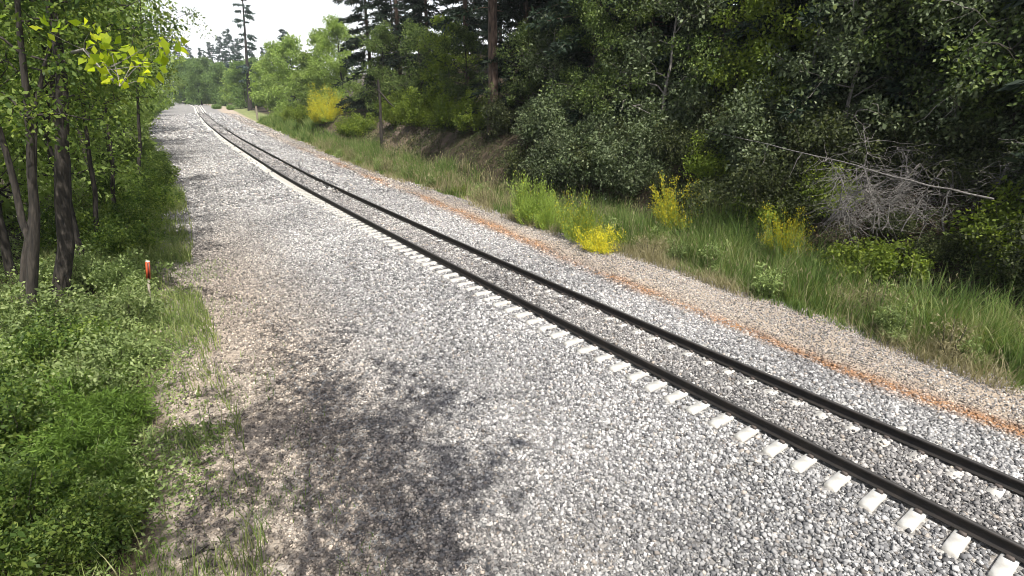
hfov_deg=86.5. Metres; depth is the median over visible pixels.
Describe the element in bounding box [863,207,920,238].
leafy shrub
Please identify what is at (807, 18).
broadleaf tree
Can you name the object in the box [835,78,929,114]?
leafy shrub
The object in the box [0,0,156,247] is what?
broadleaf tree
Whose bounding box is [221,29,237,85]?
conifer
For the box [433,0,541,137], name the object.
pine tree
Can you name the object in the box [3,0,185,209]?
broadleaf tree
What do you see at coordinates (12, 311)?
leafy shrub
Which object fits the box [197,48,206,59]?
conifer
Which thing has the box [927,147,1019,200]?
leafy shrub
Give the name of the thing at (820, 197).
leafy shrub
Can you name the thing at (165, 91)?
broadleaf tree
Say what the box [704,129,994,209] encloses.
fallen trunk
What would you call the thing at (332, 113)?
broom bush
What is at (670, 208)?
broom bush
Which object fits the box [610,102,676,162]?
leafy shrub
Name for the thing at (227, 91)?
broadleaf tree
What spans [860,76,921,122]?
leafy shrub
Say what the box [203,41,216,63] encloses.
conifer
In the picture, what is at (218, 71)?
broadleaf tree
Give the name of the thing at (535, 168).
leafy shrub
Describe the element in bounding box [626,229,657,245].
weed plant
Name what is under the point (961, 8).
broadleaf tree
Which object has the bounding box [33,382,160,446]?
leafy shrub
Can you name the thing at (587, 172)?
leafy shrub
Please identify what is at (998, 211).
leafy shrub
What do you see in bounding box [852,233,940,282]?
leafy shrub
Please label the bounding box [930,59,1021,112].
leafy shrub
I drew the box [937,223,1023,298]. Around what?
leafy shrub
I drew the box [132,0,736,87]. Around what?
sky
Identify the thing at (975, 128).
leafy shrub
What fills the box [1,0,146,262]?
broadleaf tree
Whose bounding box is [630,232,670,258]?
dry bush
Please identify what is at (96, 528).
leafy shrub
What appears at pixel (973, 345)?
weed plant
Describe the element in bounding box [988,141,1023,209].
leafy shrub
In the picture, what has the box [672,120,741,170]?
leafy shrub
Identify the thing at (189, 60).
broadleaf tree
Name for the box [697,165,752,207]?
leafy shrub
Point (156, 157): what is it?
leafy shrub
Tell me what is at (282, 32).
conifer
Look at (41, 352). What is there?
leafy shrub
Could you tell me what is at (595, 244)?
broom bush
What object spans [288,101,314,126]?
leafy shrub
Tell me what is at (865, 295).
weed plant
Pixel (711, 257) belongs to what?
weed plant
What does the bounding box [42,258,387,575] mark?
short grass
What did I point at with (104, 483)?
leafy shrub
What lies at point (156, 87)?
broadleaf tree
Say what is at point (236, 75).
broadleaf tree
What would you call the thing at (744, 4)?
conifer
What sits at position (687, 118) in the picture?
leafy shrub
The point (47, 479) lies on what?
leafy shrub
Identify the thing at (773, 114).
leafy shrub
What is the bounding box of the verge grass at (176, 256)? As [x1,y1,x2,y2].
[0,184,294,575]
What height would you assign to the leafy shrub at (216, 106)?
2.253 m
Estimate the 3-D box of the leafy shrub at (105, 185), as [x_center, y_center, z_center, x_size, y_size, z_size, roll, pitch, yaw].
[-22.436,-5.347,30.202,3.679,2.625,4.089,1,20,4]
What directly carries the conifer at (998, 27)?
on the ground at (250, 114)
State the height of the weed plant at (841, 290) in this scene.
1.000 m
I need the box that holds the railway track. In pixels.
[179,102,1023,575]
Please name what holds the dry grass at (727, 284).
on the ground at (250, 114)
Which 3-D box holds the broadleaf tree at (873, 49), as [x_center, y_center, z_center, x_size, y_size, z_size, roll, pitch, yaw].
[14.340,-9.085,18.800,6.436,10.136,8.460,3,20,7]
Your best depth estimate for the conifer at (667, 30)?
32.37 m
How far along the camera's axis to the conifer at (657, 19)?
43.67 m
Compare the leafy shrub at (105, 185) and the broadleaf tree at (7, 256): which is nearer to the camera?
the broadleaf tree at (7, 256)
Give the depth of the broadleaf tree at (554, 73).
33.86 m
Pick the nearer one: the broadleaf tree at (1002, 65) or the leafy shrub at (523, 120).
the broadleaf tree at (1002, 65)
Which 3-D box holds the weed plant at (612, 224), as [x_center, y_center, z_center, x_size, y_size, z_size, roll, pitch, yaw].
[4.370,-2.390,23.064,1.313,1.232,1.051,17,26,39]
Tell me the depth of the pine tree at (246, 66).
161.12 m
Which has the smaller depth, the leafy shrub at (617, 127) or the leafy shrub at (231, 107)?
the leafy shrub at (617, 127)
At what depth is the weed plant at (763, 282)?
16.59 m
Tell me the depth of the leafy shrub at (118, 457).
8.81 m
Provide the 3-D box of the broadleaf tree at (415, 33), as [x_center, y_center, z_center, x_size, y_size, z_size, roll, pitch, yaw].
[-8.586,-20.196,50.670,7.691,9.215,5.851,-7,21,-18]
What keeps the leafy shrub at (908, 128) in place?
on the ground at (250, 114)
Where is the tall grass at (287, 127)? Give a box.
[256,110,1023,391]
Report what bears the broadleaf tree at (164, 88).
on the ground at (250, 114)
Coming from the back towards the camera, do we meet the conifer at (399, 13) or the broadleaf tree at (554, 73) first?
the conifer at (399, 13)
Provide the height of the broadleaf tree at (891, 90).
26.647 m
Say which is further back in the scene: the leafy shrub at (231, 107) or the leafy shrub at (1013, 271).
the leafy shrub at (231, 107)
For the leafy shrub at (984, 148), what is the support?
on the ground at (250, 114)
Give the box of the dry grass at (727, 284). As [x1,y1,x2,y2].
[290,114,1023,393]
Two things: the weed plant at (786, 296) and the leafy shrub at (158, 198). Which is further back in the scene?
the leafy shrub at (158, 198)
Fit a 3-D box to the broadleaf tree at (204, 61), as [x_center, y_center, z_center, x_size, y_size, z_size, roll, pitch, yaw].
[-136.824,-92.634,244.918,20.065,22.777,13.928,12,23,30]
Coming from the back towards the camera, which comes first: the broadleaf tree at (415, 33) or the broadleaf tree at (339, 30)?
the broadleaf tree at (339, 30)
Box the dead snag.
[377,79,393,150]
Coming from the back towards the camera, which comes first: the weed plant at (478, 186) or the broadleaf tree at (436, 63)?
the broadleaf tree at (436, 63)
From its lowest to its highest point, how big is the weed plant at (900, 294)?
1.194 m
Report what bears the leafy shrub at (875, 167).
on the ground at (250, 114)
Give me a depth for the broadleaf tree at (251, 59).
188.90 m
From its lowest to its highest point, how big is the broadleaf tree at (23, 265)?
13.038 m
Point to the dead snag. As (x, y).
(380, 115)
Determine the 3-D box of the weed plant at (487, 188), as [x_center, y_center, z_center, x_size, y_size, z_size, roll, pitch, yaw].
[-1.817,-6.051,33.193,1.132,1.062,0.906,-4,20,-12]
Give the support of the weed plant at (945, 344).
on the ground at (250, 114)
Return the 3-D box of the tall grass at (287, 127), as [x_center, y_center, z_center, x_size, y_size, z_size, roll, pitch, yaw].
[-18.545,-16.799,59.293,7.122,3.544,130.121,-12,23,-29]
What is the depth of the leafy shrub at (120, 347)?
12.50 m
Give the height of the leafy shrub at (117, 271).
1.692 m
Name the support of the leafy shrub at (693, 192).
on the ground at (250, 114)
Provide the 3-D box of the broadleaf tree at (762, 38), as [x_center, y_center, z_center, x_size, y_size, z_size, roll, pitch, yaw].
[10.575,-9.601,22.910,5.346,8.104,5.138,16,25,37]
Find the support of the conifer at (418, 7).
on the ground at (250, 114)
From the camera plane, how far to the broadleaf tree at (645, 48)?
25.75 m
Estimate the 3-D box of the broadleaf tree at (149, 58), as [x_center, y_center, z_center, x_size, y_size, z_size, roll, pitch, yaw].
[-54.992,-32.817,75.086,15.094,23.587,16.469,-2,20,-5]
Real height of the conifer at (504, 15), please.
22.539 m
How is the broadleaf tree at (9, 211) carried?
on the ground at (250, 114)
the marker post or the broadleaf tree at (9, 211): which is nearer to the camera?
the marker post
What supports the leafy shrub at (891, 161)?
on the ground at (250, 114)
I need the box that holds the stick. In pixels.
[180,545,214,560]
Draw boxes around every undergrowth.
[0,140,235,575]
[296,92,1023,329]
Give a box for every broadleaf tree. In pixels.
[0,0,102,176]
[0,0,105,205]
[0,0,135,316]
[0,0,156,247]
[0,0,186,317]
[0,0,189,256]
[0,12,52,280]
[0,28,75,228]
[0,43,134,195]
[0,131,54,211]
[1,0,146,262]
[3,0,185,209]
[6,8,121,175]
[12,1,159,176]
[22,0,188,304]
[68,0,187,152]
[72,64,158,157]
[79,61,139,155]
[91,0,185,146]
[95,17,147,136]
[108,0,216,173]
[117,38,160,137]
[123,0,176,135]
[123,61,158,130]
[135,65,162,121]
[143,52,164,111]
[151,60,186,106]
[154,54,177,108]
[166,61,202,103]
[177,56,207,103]
[180,63,215,104]
[192,56,218,103]
[202,60,232,105]
[218,68,246,105]
[221,58,261,108]
[243,57,263,106]
[247,56,280,110]
[255,39,293,110]
[266,32,305,112]
[289,49,336,108]
[298,27,345,105]
[308,14,363,98]
[341,18,421,113]
[381,18,452,109]
[415,14,481,102]
[434,20,487,105]
[475,18,567,118]
[512,6,583,111]
[539,0,641,129]
[579,0,686,126]
[599,0,753,136]
[636,0,821,117]
[697,0,831,124]
[750,0,887,122]
[781,0,938,137]
[795,0,1023,143]
[891,0,1023,145]
[894,0,1023,162]
[949,4,1023,150]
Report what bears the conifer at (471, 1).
on the ground at (250, 114)
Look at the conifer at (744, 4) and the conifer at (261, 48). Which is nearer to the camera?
the conifer at (744, 4)
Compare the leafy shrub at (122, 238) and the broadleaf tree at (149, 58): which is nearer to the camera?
the leafy shrub at (122, 238)
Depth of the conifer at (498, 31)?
60.52 m
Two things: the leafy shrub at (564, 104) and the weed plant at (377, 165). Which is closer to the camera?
the leafy shrub at (564, 104)
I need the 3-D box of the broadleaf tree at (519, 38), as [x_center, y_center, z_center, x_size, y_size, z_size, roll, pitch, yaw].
[1.107,-14.027,36.166,6.153,7.372,4.681,7,21,18]
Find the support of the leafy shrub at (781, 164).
on the ground at (250, 114)
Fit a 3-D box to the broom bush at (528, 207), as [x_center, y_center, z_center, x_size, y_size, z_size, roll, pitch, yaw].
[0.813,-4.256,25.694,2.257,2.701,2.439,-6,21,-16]
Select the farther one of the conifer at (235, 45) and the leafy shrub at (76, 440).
the conifer at (235, 45)
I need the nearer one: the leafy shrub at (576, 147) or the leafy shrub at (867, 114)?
the leafy shrub at (867, 114)
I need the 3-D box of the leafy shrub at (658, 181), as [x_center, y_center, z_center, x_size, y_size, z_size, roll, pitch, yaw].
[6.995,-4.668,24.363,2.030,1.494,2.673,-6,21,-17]
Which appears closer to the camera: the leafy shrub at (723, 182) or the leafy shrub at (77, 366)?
the leafy shrub at (77, 366)
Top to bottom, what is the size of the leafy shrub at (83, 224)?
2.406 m
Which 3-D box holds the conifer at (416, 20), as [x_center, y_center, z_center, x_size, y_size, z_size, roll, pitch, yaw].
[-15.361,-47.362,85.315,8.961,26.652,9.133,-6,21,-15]
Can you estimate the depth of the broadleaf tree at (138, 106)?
31.37 m
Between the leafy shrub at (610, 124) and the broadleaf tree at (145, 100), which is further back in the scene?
the broadleaf tree at (145, 100)
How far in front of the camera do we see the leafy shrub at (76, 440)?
9.44 m
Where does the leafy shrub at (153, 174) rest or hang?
on the ground at (250, 114)
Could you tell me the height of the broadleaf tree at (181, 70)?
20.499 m
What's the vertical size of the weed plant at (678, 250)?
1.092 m
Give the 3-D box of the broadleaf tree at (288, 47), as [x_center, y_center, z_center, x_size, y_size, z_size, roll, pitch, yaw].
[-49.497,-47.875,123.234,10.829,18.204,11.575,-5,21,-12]
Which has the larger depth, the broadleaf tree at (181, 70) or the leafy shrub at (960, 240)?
the broadleaf tree at (181, 70)
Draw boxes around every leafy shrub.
[0,244,111,300]
[0,281,116,353]
[0,306,122,385]
[0,331,66,385]
[0,341,134,434]
[0,356,108,463]
[0,359,166,446]
[0,402,142,500]
[0,446,123,561]
[0,459,47,531]
[0,467,159,575]
[0,508,87,575]
[11,198,117,250]
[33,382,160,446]
[35,435,173,532]
[37,320,173,380]
[47,278,170,339]
[55,465,163,517]
[71,170,130,211]
[72,246,172,295]
[74,150,142,180]
[79,209,168,257]
[86,194,171,232]
[108,174,184,211]
[114,133,155,154]
[117,139,170,162]
[122,155,180,184]
[123,167,181,195]
[133,149,173,168]
[211,103,221,108]
[226,105,235,109]
[268,107,285,117]
[278,102,301,119]
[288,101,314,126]
[333,113,355,136]
[341,107,378,137]
[373,88,413,126]
[390,83,437,128]
[420,89,461,129]
[447,87,487,132]
[477,93,526,137]
[495,142,535,179]
[510,98,564,146]
[515,81,600,163]
[518,125,585,198]
[527,83,567,117]
[537,115,587,139]
[541,110,630,199]
[557,70,618,129]
[565,130,633,177]
[581,116,621,169]
[593,125,675,202]
[598,112,626,133]
[602,111,674,155]
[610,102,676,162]
[624,91,676,125]
[641,168,690,199]
[645,65,724,138]
[648,118,705,165]
[665,172,735,220]
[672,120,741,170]
[679,130,737,182]
[680,87,775,143]
[696,74,816,177]
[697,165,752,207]
[698,144,847,225]
[725,90,804,135]
[731,187,792,229]
[759,146,803,175]
[761,170,841,228]
[765,100,895,181]
[785,156,866,217]
[814,146,904,187]
[814,233,915,288]
[833,96,911,132]
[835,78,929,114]
[840,111,917,160]
[852,97,998,183]
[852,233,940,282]
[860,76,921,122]
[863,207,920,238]
[866,137,926,181]
[874,92,930,125]
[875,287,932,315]
[896,135,992,188]
[910,230,967,264]
[914,93,1007,158]
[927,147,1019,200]
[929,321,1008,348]
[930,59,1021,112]
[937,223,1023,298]
[940,217,996,256]
[941,113,1023,188]
[942,175,1023,274]
[945,90,1022,125]
[953,86,1023,162]
[972,247,1023,293]
[977,214,1023,267]
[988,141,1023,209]
[1004,141,1023,176]
[1009,136,1023,203]
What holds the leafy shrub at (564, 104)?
on the ground at (250, 114)
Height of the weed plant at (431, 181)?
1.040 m
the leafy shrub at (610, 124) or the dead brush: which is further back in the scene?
the leafy shrub at (610, 124)
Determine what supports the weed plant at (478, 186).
on the ground at (250, 114)
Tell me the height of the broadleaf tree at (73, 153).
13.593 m
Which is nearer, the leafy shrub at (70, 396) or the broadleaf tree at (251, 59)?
the leafy shrub at (70, 396)
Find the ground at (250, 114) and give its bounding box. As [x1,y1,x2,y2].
[0,26,1023,575]
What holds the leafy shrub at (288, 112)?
on the ground at (250, 114)
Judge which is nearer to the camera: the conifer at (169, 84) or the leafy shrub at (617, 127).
the leafy shrub at (617, 127)
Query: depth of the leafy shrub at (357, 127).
58.34 m
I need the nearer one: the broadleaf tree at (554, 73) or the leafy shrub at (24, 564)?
the leafy shrub at (24, 564)
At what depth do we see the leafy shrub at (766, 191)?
19.46 m
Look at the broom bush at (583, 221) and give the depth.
22.77 m
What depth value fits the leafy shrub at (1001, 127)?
16.14 m
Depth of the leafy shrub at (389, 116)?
52.58 m
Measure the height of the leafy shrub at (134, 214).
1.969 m
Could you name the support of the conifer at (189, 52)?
on the ground at (250, 114)
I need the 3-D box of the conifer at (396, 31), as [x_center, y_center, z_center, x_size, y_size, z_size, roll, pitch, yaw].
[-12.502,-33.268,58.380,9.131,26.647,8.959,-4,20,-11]
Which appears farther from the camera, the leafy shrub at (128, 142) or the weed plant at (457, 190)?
the leafy shrub at (128, 142)
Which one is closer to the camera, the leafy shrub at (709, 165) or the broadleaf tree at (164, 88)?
the leafy shrub at (709, 165)
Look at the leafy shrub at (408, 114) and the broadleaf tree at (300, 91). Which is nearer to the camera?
the leafy shrub at (408, 114)
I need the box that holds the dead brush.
[802,112,1023,258]
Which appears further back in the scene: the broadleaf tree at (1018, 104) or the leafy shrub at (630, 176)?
the leafy shrub at (630, 176)
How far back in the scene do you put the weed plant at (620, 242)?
21.84 m
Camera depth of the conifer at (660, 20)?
33.85 m
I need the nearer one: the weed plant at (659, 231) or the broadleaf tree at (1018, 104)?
the broadleaf tree at (1018, 104)
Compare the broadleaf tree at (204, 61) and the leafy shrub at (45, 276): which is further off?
the broadleaf tree at (204, 61)
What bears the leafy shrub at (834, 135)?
on the ground at (250, 114)
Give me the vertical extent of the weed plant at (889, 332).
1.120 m
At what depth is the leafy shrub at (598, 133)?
27.82 m
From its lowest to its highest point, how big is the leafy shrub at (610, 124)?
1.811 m
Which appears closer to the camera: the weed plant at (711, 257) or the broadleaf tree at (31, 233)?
the broadleaf tree at (31, 233)
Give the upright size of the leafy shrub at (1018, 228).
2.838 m
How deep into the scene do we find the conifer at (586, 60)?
38.78 m
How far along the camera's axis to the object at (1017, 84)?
15.24 m
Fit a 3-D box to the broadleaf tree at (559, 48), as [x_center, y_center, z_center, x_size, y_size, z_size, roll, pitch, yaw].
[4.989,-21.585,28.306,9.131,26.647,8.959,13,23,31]
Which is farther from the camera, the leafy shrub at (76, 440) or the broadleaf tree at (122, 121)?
the broadleaf tree at (122, 121)
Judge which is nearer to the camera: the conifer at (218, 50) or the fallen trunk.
the fallen trunk
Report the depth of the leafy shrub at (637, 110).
27.88 m
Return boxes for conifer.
[159,53,173,98]
[172,48,182,98]
[184,46,193,58]
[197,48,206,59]
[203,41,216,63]
[215,36,228,66]
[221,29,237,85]
[230,38,243,60]
[259,47,266,87]
[277,28,299,105]
[331,0,400,115]
[360,0,429,95]
[372,0,411,78]
[382,0,463,96]
[390,0,437,70]
[417,0,508,86]
[438,0,482,54]
[461,0,586,116]
[469,0,531,72]
[497,0,596,98]
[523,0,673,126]
[572,6,665,65]
[574,0,719,109]
[627,5,739,67]
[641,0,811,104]
[707,0,869,93]
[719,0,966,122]
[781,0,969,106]
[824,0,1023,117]
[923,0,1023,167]
[947,0,1023,64]
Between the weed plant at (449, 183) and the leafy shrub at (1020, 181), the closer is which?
the leafy shrub at (1020, 181)
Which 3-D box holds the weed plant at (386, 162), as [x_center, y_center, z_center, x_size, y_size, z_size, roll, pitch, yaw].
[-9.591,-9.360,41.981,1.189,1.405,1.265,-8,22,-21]
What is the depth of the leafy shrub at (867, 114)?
20.49 m
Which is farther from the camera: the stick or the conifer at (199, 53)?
the conifer at (199, 53)
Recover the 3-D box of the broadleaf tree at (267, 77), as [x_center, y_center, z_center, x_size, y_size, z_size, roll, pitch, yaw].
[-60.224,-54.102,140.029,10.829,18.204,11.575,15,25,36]
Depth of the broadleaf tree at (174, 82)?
152.44 m
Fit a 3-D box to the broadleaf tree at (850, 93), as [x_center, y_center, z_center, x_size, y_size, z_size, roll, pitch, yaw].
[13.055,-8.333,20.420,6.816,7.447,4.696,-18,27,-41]
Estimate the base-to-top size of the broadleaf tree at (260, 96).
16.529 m
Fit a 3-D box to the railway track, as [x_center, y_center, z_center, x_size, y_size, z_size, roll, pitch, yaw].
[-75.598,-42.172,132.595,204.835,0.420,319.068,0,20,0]
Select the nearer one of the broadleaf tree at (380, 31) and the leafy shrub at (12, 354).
the leafy shrub at (12, 354)
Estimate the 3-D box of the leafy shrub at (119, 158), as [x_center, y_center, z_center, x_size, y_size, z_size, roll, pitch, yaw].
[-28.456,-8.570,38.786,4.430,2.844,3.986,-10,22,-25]
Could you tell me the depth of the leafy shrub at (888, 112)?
20.77 m
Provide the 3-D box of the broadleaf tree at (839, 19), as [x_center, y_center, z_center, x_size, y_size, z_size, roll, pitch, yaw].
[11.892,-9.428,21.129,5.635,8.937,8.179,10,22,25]
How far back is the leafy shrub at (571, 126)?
30.89 m
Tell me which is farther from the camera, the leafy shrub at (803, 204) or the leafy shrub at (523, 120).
the leafy shrub at (523, 120)
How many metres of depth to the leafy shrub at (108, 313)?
14.49 m
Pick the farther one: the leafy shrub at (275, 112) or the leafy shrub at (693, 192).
the leafy shrub at (275, 112)
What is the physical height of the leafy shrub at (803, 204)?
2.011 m
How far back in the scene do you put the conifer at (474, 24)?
55.41 m
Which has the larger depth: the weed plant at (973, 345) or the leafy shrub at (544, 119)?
the leafy shrub at (544, 119)
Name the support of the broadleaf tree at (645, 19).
on the ground at (250, 114)
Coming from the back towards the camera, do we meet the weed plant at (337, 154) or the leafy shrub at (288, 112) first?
the leafy shrub at (288, 112)
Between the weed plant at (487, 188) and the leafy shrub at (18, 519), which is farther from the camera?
the weed plant at (487, 188)
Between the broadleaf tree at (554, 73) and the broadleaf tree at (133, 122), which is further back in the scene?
the broadleaf tree at (133, 122)
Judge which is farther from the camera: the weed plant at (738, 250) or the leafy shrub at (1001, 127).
the weed plant at (738, 250)
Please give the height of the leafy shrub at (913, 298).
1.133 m
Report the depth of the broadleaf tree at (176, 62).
57.88 m
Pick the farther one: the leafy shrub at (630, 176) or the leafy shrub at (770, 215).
the leafy shrub at (630, 176)
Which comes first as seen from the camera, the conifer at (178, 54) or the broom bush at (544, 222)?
the broom bush at (544, 222)
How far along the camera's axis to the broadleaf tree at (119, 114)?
54.69 m
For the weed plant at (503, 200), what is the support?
on the ground at (250, 114)
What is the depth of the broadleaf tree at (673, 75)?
26.46 m
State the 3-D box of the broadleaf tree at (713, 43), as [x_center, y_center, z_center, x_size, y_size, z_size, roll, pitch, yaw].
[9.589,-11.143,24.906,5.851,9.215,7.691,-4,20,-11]
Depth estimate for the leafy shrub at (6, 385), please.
9.79 m
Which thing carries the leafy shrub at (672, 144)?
on the ground at (250, 114)
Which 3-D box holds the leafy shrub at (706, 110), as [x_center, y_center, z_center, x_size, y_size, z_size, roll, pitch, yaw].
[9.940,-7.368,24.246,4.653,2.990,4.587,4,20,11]
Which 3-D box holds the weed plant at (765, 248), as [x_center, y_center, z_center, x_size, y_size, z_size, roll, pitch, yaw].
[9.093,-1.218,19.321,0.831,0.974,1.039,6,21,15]
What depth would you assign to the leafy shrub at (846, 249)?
16.86 m
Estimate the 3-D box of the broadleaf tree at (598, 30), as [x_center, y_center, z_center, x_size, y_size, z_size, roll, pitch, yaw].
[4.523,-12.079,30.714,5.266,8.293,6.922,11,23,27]
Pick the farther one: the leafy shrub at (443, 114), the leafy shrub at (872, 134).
the leafy shrub at (443, 114)
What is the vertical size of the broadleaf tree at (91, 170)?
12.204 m
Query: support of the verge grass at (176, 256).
on the ground at (250, 114)
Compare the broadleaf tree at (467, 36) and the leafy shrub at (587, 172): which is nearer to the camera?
the leafy shrub at (587, 172)
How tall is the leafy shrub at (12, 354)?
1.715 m
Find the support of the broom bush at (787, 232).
on the ground at (250, 114)
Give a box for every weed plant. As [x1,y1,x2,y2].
[333,148,344,157]
[373,156,383,171]
[379,160,392,171]
[425,174,436,186]
[441,181,451,192]
[450,184,465,195]
[467,183,483,197]
[476,181,489,195]
[477,190,489,204]
[499,195,514,207]
[597,203,614,218]
[602,216,630,234]
[602,231,628,246]
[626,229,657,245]
[649,222,671,242]
[664,239,689,262]
[697,239,730,273]
[726,242,749,259]
[748,261,788,299]
[756,243,774,261]
[776,290,801,300]
[827,282,861,311]
[847,279,899,318]
[871,303,914,342]
[872,280,907,302]
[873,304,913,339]
[929,313,978,362]
[951,335,992,366]
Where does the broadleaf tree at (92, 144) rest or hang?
on the ground at (250, 114)
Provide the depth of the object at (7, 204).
19.72 m
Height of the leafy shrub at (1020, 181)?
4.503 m
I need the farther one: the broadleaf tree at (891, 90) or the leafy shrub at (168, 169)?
the leafy shrub at (168, 169)
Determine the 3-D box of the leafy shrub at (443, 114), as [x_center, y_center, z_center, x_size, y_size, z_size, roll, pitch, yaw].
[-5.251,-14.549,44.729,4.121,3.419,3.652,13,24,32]
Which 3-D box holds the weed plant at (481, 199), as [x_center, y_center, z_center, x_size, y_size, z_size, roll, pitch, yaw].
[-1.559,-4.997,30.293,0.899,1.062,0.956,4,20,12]
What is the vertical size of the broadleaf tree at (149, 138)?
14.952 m
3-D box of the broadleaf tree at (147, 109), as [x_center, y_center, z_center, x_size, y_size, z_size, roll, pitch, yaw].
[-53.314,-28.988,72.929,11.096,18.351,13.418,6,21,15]
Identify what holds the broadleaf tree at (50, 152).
on the ground at (250, 114)
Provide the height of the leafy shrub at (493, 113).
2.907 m
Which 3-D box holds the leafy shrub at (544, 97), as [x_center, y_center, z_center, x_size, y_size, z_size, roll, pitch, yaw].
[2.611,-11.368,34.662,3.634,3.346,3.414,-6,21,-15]
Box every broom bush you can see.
[304,98,327,124]
[307,83,350,121]
[504,168,555,226]
[530,192,564,229]
[552,184,604,242]
[572,219,625,255]
[645,172,706,230]
[756,200,816,257]
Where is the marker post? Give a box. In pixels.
[145,260,150,308]
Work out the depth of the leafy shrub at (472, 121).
40.51 m
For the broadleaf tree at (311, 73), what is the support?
on the ground at (250, 114)
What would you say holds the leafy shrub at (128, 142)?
on the ground at (250, 114)
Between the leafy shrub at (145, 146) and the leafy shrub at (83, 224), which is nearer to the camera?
the leafy shrub at (83, 224)
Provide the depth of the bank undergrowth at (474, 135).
19.75 m
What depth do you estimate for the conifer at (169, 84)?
308.84 m
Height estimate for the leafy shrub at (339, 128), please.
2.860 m
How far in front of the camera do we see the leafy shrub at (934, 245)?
16.09 m
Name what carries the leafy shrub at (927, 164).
on the ground at (250, 114)
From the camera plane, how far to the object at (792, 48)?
23.52 m
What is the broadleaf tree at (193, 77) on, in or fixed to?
on the ground at (250, 114)
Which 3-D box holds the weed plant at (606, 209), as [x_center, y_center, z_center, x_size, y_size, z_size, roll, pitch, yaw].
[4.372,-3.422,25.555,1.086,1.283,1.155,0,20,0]
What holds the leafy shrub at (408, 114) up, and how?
on the ground at (250, 114)
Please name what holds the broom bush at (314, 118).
on the ground at (250, 114)
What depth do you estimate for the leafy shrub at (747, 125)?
21.33 m
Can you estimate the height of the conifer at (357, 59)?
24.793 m
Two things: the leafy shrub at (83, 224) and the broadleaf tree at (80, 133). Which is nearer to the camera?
the leafy shrub at (83, 224)
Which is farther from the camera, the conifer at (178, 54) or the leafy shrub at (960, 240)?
the conifer at (178, 54)
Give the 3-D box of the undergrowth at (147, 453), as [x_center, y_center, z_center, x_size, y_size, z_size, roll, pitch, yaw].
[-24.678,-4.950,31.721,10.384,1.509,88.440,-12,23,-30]
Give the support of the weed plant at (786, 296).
on the ground at (250, 114)
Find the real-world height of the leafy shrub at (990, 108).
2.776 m
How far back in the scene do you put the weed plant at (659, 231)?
21.71 m
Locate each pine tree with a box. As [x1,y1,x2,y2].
[229,0,258,110]
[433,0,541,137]
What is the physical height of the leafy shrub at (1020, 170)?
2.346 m
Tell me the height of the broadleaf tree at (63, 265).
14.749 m
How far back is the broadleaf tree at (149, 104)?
108.51 m

